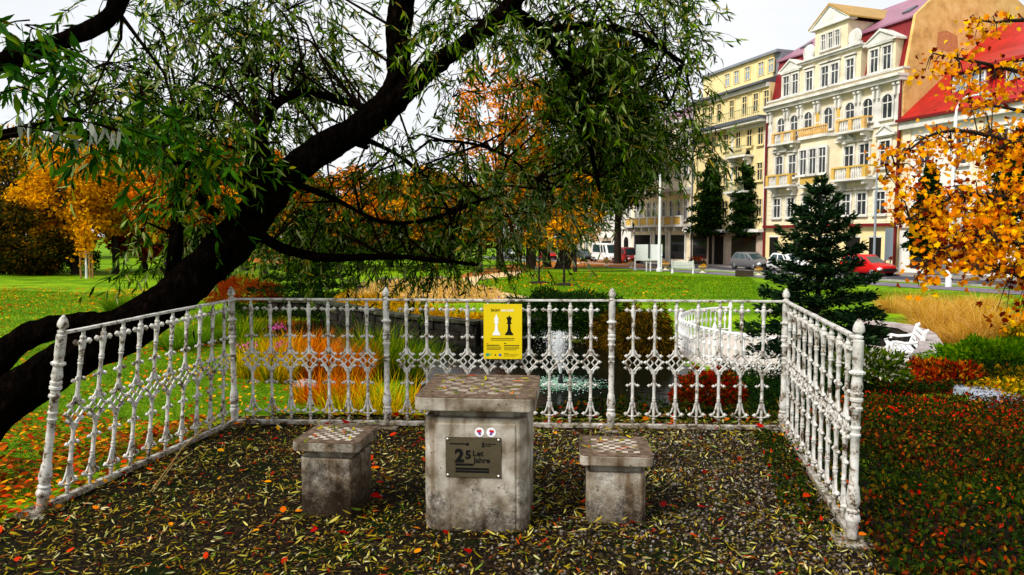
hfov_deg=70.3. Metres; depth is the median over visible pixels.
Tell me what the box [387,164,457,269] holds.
park tree
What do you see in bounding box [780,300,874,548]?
iron railing
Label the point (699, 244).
shop window
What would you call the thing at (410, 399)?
ornamental grass
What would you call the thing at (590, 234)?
park tree
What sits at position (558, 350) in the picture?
pond fountain
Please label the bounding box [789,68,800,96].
window
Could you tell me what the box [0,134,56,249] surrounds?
park tree
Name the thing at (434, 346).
ornamental grass
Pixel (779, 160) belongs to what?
window
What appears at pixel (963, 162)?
window
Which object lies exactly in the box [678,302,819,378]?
curved railing
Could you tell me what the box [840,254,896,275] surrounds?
hatchback car
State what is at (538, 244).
park tree
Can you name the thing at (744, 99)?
window
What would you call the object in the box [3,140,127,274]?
park tree
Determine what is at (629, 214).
window
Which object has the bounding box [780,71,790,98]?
window
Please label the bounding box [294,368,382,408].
ornamental grass
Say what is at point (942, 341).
feather grass
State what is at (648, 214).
window
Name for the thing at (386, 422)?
iron railing
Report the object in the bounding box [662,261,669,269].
flower urn
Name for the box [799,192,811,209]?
window
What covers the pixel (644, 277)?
grass
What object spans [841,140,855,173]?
window
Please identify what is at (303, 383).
bank stone
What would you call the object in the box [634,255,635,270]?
bollard post
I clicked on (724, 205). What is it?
window
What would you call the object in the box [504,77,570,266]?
park tree
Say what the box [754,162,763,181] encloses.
window
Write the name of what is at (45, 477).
iron railing
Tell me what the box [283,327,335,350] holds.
ornamental grass
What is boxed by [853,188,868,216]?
window
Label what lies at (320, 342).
ornamental grass
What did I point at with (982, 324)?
feather grass
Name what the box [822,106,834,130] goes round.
window
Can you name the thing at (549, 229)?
park tree
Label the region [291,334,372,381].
ornamental grass
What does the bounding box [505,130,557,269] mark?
park tree
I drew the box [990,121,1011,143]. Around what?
window
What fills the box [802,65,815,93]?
window
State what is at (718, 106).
window
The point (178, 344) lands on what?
fountain grass
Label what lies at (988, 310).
feather grass
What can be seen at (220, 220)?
park tree
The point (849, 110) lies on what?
window
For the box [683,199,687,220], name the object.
window
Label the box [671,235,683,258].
shop window
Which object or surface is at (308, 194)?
park tree
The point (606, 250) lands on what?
delivery van
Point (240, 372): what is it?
ornamental grass
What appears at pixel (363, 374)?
ornamental grass
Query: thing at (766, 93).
window
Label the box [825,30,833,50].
window
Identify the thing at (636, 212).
window
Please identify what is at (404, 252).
hedge
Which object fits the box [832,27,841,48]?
window
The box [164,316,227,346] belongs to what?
fountain grass
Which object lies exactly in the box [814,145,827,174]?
window
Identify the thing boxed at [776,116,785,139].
window
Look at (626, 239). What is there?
white house
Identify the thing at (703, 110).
window
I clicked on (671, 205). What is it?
window
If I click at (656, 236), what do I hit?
shop window
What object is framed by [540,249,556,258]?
hatchback car
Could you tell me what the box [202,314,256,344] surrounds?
ornamental grass
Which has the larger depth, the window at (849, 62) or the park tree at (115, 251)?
the window at (849, 62)
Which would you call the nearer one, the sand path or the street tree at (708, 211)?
the sand path
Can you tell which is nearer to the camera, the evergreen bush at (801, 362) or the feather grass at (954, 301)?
the evergreen bush at (801, 362)
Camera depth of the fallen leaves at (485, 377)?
4.41 m
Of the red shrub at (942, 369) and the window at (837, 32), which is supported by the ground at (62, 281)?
the red shrub at (942, 369)
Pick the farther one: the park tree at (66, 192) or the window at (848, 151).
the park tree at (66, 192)
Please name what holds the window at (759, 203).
in the yellow house at (749, 84)
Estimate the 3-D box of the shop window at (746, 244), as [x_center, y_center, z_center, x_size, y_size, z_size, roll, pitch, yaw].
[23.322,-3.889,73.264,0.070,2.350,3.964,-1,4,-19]
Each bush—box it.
[202,273,286,303]
[480,284,630,342]
[579,304,627,349]
[601,297,683,362]
[667,363,749,408]
[777,340,852,368]
[820,345,916,384]
[913,331,1023,371]
[990,313,1023,338]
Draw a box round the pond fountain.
[536,330,608,392]
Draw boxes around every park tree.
[0,122,78,254]
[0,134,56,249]
[0,197,95,274]
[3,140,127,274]
[50,134,109,246]
[65,146,145,273]
[79,116,130,255]
[104,183,185,271]
[125,149,199,275]
[182,212,212,258]
[187,135,243,225]
[212,190,249,270]
[229,184,296,272]
[274,150,318,264]
[281,172,335,236]
[294,188,362,252]
[317,164,384,250]
[326,192,393,270]
[335,180,422,266]
[362,169,421,240]
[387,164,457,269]
[403,164,468,208]
[434,175,483,256]
[447,53,550,269]
[454,203,503,269]
[467,177,518,258]
[477,152,557,255]
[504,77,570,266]
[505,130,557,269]
[516,209,564,254]
[522,220,551,280]
[537,30,656,268]
[544,216,584,282]
[547,173,606,271]
[572,102,673,263]
[967,126,1023,258]
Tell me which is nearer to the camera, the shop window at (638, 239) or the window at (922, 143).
the window at (922, 143)
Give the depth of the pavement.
51.40 m
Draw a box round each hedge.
[19,250,101,271]
[339,241,442,260]
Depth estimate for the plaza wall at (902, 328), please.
17.36 m
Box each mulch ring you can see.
[528,281,549,283]
[553,283,573,285]
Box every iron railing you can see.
[13,298,236,519]
[227,286,794,436]
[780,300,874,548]
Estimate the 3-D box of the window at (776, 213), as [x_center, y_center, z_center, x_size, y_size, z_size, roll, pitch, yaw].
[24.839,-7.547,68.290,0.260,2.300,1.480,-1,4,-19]
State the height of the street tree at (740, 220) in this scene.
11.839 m
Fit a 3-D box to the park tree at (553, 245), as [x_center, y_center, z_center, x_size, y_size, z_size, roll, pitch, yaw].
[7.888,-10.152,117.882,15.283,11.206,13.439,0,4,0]
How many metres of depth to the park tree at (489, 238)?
54.90 m
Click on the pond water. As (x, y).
(643, 378)
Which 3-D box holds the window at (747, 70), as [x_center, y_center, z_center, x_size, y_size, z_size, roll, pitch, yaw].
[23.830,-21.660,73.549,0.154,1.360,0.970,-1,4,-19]
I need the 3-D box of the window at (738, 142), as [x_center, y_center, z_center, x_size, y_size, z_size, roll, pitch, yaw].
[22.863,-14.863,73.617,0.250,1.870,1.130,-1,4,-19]
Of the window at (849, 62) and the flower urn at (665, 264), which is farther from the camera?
the flower urn at (665, 264)
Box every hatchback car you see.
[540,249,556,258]
[766,253,807,270]
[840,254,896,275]
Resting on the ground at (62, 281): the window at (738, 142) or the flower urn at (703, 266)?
the flower urn at (703, 266)
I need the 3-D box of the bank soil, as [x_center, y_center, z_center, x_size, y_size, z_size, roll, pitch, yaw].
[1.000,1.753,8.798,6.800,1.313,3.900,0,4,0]
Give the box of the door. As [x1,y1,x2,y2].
[714,237,723,263]
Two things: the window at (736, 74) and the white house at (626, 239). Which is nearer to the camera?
the window at (736, 74)
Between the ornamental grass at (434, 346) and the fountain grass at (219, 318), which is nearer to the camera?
the ornamental grass at (434, 346)
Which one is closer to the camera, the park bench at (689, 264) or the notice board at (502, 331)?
the notice board at (502, 331)
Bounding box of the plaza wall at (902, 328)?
[862,320,942,360]
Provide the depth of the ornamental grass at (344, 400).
9.92 m
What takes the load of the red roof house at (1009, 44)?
on the ground at (62, 281)
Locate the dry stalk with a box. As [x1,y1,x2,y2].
[150,420,212,492]
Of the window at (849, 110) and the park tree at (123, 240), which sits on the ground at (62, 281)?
the park tree at (123, 240)
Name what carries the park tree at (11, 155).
on the ground at (62, 281)
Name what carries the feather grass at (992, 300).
on the ground at (62, 281)
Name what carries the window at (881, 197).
in the ornate house at (845, 95)
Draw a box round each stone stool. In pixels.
[293,424,377,518]
[579,435,652,523]
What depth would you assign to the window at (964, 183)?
50.25 m
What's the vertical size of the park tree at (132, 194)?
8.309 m
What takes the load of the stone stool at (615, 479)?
on the gravel terrace
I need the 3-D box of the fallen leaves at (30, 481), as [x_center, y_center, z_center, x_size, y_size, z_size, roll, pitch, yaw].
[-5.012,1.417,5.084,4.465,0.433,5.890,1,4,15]
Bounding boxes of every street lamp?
[873,165,877,254]
[945,92,997,286]
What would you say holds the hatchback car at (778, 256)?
on the road
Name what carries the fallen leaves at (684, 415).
on the ground at (62, 281)
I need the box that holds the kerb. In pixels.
[474,256,1017,288]
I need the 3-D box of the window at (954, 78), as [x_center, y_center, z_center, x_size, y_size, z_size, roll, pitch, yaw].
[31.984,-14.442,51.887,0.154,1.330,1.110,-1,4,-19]
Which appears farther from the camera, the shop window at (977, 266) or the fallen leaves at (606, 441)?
the shop window at (977, 266)
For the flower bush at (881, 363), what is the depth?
9.70 m
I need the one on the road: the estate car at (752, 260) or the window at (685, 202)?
the estate car at (752, 260)
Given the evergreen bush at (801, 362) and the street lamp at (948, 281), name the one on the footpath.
the street lamp at (948, 281)
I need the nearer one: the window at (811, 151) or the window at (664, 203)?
the window at (811, 151)
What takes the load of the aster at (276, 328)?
on the ground at (62, 281)
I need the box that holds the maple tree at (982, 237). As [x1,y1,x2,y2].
[860,7,1023,331]
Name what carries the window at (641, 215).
in the balcony house at (675, 240)
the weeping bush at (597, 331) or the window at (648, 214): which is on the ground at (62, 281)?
the weeping bush at (597, 331)
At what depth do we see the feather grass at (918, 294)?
24.16 m
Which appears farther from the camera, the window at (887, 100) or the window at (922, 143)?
the window at (887, 100)
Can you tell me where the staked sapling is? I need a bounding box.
[65,208,100,278]
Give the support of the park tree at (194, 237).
on the ground at (62, 281)
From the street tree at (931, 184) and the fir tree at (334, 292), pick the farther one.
the street tree at (931, 184)
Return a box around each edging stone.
[953,384,1001,394]
[969,389,1019,400]
[987,395,1023,406]
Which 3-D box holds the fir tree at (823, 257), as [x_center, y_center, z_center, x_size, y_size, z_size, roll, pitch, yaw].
[5.248,-0.289,12.423,2.637,3.342,2.966,0,4,0]
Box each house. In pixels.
[570,186,597,252]
[596,205,631,246]
[624,107,691,262]
[684,49,794,264]
[761,0,1023,271]
[895,22,1023,276]
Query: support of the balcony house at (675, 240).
on the ground at (62, 281)
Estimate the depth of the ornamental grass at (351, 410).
9.84 m
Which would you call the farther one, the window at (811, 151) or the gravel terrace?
the window at (811, 151)
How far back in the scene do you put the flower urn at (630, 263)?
69.06 m
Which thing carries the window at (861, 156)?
in the ornate house at (845, 95)
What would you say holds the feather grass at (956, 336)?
on the ground at (62, 281)
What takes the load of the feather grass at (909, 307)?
on the ground at (62, 281)
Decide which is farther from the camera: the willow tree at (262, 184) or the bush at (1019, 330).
the bush at (1019, 330)
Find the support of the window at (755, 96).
in the yellow house at (749, 84)
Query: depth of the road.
50.31 m
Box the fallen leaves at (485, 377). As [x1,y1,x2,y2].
[434,373,538,396]
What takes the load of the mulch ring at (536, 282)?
on the ground at (62, 281)
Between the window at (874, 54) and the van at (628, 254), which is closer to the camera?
the window at (874, 54)
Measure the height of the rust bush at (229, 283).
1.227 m
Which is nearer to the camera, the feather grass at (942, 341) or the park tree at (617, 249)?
the feather grass at (942, 341)
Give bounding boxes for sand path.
[421,271,525,301]
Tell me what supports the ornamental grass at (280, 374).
on the ground at (62, 281)
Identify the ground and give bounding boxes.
[0,237,1023,522]
[249,254,290,263]
[455,260,649,276]
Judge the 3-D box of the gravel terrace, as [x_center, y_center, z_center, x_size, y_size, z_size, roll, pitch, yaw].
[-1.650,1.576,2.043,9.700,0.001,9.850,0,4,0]
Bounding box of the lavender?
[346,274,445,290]
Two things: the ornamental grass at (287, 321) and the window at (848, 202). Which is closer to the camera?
the ornamental grass at (287, 321)
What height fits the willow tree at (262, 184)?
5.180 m
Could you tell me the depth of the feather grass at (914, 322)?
18.25 m
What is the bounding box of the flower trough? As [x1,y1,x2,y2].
[688,256,705,264]
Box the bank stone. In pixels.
[292,379,317,387]
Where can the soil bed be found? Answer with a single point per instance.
(922, 556)
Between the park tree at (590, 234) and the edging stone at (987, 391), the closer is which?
the edging stone at (987, 391)
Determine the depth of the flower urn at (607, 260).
75.34 m
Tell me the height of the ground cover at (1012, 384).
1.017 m
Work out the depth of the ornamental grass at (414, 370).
14.09 m
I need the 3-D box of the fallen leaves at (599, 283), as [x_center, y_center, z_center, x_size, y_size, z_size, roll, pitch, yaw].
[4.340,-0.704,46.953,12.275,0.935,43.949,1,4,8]
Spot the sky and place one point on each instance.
(766, 25)
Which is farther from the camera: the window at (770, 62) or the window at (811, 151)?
the window at (770, 62)
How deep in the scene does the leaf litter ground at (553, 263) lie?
73.39 m
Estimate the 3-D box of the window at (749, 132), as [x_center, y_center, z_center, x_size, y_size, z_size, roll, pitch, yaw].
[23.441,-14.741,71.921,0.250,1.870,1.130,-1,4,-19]
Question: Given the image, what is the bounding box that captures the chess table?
[415,374,539,532]
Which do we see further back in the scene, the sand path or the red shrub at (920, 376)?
the sand path
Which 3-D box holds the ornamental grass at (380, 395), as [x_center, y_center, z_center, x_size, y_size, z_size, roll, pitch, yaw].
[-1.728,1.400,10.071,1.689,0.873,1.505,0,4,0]
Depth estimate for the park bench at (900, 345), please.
15.80 m
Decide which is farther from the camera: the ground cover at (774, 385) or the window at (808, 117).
the window at (808, 117)
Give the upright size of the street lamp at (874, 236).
8.096 m
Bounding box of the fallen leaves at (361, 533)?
[0,413,891,574]
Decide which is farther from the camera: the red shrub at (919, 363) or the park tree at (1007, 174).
the park tree at (1007, 174)
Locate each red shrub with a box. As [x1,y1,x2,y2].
[850,366,929,395]
[903,354,953,375]
[920,356,989,393]
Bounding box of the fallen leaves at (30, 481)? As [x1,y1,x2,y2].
[0,409,230,522]
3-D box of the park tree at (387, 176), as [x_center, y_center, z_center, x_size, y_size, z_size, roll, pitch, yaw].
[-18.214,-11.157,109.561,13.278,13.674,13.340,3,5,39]
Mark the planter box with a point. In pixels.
(743, 273)
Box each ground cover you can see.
[226,294,323,324]
[334,289,483,319]
[533,392,794,421]
[706,352,1023,414]
[753,428,832,538]
[763,373,881,419]
[771,391,1023,574]
[964,349,1023,397]
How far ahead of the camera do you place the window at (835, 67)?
60.86 m
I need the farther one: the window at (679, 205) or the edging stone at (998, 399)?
the window at (679, 205)
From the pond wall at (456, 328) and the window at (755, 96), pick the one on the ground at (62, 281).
the pond wall at (456, 328)
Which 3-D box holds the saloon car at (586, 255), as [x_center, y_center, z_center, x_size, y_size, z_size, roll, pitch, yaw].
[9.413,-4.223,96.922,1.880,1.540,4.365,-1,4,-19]
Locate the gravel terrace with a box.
[0,415,888,574]
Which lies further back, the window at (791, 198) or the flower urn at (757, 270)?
the window at (791, 198)
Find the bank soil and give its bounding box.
[278,406,810,420]
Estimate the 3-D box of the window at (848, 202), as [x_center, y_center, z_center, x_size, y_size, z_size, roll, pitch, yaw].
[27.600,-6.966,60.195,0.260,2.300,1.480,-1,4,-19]
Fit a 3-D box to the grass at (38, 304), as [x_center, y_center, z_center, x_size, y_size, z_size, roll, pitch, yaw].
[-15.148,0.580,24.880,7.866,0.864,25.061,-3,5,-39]
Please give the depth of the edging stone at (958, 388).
10.61 m
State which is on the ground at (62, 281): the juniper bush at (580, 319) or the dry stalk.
the juniper bush at (580, 319)
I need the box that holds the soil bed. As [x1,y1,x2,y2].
[794,408,1023,574]
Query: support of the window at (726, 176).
in the yellow house at (749, 84)
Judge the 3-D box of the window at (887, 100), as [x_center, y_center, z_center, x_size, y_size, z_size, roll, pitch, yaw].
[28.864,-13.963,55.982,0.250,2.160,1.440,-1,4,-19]
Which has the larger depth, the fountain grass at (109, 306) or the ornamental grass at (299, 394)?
the fountain grass at (109, 306)
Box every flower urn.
[603,258,610,265]
[627,261,633,267]
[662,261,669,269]
[698,263,706,272]
[754,267,762,274]
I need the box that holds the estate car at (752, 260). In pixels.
[729,252,768,269]
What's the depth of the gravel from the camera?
4.45 m
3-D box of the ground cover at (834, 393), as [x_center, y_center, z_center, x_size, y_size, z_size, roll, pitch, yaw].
[3.970,1.450,9.812,1.541,1.012,6.562,3,5,33]
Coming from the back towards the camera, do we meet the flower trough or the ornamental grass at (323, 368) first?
the flower trough
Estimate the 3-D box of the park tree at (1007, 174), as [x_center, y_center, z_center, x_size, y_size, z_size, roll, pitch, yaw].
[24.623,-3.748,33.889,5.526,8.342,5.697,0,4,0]
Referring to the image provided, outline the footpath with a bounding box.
[483,258,1023,294]
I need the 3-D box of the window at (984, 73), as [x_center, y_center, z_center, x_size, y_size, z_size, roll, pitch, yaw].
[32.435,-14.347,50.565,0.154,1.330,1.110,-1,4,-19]
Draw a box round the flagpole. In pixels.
[656,175,661,271]
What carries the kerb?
on the ground at (62, 281)
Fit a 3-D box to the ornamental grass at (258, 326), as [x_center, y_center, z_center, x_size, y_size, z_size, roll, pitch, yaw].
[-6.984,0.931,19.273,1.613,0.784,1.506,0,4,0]
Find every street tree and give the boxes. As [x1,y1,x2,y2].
[683,156,728,263]
[722,150,761,239]
[899,162,953,273]
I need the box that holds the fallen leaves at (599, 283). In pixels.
[483,268,698,297]
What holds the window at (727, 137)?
in the yellow house at (749, 84)
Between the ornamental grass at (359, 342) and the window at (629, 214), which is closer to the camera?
the ornamental grass at (359, 342)
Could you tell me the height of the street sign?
3.300 m
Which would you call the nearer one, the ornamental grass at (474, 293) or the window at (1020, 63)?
the ornamental grass at (474, 293)
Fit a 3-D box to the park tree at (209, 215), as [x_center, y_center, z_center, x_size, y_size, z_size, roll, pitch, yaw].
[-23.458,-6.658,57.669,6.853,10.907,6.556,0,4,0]
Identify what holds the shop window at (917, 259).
in the red roof house at (1009, 44)
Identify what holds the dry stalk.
on the gravel terrace
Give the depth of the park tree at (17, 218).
44.23 m
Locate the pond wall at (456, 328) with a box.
[266,300,567,345]
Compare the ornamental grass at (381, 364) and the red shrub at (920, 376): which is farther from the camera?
the ornamental grass at (381, 364)
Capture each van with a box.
[591,243,622,261]
[621,247,639,262]
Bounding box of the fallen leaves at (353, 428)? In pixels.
[293,425,366,442]
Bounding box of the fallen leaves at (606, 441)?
[578,435,643,451]
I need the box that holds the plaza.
[686,333,908,373]
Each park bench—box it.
[671,260,694,273]
[884,322,929,360]
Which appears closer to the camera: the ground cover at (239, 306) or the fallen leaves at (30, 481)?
the fallen leaves at (30, 481)
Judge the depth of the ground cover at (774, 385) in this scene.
10.74 m
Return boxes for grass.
[0,289,227,346]
[0,345,326,497]
[87,288,138,310]
[148,320,214,350]
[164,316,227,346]
[192,306,243,328]
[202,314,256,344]
[213,336,293,379]
[226,314,268,337]
[226,330,277,355]
[236,340,315,384]
[247,324,305,355]
[251,324,340,380]
[259,319,357,377]
[265,317,305,324]
[274,361,363,406]
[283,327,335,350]
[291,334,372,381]
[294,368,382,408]
[294,371,380,413]
[311,340,392,384]
[314,373,415,414]
[322,316,417,366]
[332,355,424,414]
[334,321,441,379]
[345,275,504,304]
[363,327,445,380]
[373,378,425,414]
[393,333,458,357]
[479,272,771,305]
[813,290,1022,313]
[868,288,929,312]
[879,288,938,308]
[887,294,961,320]
[893,306,976,336]
[906,298,990,328]
[907,318,994,344]
[917,289,988,312]
[920,302,1023,338]
[924,313,1003,345]
[936,295,1020,322]
[937,289,1021,310]
[973,301,1023,335]
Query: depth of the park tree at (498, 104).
60.28 m
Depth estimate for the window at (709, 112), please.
78.11 m
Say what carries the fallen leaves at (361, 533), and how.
on the gravel terrace
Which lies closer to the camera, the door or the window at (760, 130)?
the window at (760, 130)
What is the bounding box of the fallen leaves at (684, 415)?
[533,409,771,433]
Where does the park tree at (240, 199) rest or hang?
on the ground at (62, 281)
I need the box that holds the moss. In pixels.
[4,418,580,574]
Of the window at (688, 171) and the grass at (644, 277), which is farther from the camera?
the window at (688, 171)
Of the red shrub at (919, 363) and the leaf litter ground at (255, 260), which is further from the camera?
the leaf litter ground at (255, 260)
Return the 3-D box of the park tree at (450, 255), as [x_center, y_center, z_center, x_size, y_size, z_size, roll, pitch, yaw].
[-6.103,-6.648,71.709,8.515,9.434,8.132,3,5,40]
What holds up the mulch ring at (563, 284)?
on the ground at (62, 281)
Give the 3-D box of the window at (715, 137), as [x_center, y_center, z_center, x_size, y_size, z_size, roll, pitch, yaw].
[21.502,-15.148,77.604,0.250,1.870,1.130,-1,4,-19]
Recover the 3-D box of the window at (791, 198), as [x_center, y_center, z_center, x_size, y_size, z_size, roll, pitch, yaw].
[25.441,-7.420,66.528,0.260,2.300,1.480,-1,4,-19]
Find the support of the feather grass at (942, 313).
on the ground at (62, 281)
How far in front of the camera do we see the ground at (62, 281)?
24.43 m
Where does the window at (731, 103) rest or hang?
in the yellow house at (749, 84)
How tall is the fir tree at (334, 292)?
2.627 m
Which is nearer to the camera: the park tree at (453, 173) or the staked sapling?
the staked sapling
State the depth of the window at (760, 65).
71.56 m
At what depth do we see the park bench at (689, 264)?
55.79 m
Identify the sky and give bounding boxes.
[0,0,1023,236]
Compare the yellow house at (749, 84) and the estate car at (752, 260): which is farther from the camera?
the yellow house at (749, 84)
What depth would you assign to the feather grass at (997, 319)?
16.91 m
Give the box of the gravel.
[216,424,880,574]
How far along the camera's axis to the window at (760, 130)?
70.33 m
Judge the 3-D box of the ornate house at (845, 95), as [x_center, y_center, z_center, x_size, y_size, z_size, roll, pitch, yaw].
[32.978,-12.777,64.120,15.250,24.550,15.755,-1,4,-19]
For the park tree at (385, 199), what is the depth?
66.10 m
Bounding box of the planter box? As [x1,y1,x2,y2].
[735,270,753,276]
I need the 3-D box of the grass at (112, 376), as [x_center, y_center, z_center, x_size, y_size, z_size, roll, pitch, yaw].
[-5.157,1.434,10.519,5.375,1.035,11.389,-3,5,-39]
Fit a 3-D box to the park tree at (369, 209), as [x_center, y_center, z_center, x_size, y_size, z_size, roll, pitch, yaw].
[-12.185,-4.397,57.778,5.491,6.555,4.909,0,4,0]
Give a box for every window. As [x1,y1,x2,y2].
[625,205,630,217]
[634,206,637,217]
[634,235,649,250]
[638,203,642,216]
[646,202,650,216]
[652,201,656,216]
[655,235,664,257]
[661,201,666,215]
[668,200,673,215]
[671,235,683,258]
[676,200,681,215]
[683,157,689,177]
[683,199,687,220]
[693,237,706,258]
[701,107,706,124]
[707,105,713,122]
[710,136,716,154]
[715,102,721,121]
[720,167,728,185]
[721,201,727,218]
[722,134,729,152]
[724,73,730,87]
[728,99,734,118]
[731,237,755,257]
[733,69,739,84]
[733,131,741,150]
[734,165,740,181]
[741,95,747,114]
[744,65,750,80]
[744,128,752,148]
[752,92,759,112]
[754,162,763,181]
[755,126,764,146]
[755,198,762,217]
[757,61,764,76]
[762,88,770,109]
[767,57,774,73]
[770,194,782,219]
[773,152,784,180]
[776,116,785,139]
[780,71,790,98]
[783,193,796,218]
[785,150,797,178]
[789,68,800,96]
[789,113,798,136]
[796,148,806,177]
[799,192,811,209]
[800,41,812,48]
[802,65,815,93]
[802,110,813,135]
[806,146,816,176]
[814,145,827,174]
[817,61,830,89]
[818,33,826,52]
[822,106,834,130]
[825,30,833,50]
[827,57,841,86]
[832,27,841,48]
[839,189,852,216]
[841,101,855,127]
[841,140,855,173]
[842,52,856,82]
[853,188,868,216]
[856,138,872,171]
[859,96,873,123]
[866,43,880,75]
[871,186,888,215]
[875,135,893,169]
[878,92,894,121]
[879,39,894,72]
[902,5,917,13]
[910,256,937,268]
[915,134,933,170]
[948,178,969,212]
[949,128,971,167]
[952,74,967,91]
[963,233,997,271]
[970,70,986,86]
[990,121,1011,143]
[1006,61,1023,81]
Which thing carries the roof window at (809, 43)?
in the ornate house at (845, 95)
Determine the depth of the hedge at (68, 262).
51.79 m
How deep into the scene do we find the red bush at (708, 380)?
11.38 m
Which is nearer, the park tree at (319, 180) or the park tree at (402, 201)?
the park tree at (402, 201)
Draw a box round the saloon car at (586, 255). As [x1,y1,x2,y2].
[577,250,592,260]
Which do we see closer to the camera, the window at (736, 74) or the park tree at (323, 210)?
the park tree at (323, 210)
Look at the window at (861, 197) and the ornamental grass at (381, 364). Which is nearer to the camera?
the ornamental grass at (381, 364)
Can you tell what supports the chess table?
on the gravel terrace
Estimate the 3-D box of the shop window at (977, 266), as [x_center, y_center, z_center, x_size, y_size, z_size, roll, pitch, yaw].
[31.556,-2.397,49.109,0.060,2.600,2.600,-1,4,-19]
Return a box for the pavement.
[507,256,1022,280]
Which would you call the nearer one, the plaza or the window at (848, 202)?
the plaza
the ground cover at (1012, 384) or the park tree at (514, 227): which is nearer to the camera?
the ground cover at (1012, 384)
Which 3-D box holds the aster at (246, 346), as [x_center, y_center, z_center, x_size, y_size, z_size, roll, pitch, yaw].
[-5.178,1.308,14.217,0.448,0.533,0.424,0,4,0]
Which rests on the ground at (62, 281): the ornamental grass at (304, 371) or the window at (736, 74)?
the ornamental grass at (304, 371)
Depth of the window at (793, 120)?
65.81 m
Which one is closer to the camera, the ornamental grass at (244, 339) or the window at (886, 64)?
the ornamental grass at (244, 339)
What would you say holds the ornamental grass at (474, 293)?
on the ground at (62, 281)
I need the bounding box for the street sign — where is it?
[884,228,893,263]
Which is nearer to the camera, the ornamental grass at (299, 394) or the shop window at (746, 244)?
the ornamental grass at (299, 394)
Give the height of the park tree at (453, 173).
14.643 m
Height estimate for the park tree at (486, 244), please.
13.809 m
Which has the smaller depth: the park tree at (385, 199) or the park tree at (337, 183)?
the park tree at (385, 199)
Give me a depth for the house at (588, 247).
108.64 m
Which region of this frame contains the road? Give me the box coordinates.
[472,256,1023,285]
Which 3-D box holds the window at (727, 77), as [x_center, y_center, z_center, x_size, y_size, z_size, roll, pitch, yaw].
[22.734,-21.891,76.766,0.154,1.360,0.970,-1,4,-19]
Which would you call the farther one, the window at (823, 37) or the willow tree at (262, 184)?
the window at (823, 37)
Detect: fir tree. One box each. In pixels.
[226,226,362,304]
[283,241,362,294]
[733,172,904,367]
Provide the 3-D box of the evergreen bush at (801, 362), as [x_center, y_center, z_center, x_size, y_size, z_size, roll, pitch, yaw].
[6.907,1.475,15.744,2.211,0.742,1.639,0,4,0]
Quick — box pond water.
[256,320,715,416]
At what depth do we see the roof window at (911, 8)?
56.74 m
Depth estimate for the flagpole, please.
59.92 m
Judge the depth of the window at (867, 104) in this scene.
57.75 m
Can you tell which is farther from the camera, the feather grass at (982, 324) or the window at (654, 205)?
the window at (654, 205)
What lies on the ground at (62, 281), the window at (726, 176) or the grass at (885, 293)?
the grass at (885, 293)
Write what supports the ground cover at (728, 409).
on the bank soil
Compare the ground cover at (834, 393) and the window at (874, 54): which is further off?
the window at (874, 54)
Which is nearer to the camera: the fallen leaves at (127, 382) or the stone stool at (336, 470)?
the stone stool at (336, 470)
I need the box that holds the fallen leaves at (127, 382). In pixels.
[0,285,305,437]
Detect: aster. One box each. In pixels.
[236,342,257,357]
[268,322,287,344]
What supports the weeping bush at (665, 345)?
on the ground at (62, 281)
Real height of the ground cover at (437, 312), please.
1.393 m
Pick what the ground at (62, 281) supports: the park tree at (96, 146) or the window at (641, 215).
the park tree at (96, 146)
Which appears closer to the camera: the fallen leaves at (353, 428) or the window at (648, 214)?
the fallen leaves at (353, 428)
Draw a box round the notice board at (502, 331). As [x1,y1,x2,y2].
[484,304,521,358]
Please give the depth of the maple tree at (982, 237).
10.43 m
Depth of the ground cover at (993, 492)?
5.11 m
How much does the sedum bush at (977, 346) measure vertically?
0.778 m
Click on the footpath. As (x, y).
(929, 287)
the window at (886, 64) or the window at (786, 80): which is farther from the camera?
the window at (786, 80)
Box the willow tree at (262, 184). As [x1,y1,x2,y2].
[0,0,755,441]
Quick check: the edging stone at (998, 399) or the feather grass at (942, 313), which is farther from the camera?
the feather grass at (942, 313)
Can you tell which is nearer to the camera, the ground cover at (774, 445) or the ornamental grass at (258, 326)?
the ground cover at (774, 445)
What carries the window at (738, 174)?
in the yellow house at (749, 84)
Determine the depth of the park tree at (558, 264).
64.14 m
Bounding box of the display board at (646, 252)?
[636,244,661,270]
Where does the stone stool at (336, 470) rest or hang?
on the gravel terrace
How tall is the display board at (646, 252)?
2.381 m
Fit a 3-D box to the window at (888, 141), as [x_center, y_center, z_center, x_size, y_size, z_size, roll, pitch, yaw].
[28.836,-10.447,56.302,0.260,2.600,1.500,-1,4,-19]
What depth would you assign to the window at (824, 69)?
62.03 m
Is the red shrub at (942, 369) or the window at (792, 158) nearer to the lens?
the red shrub at (942, 369)
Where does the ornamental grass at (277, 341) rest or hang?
on the ground at (62, 281)

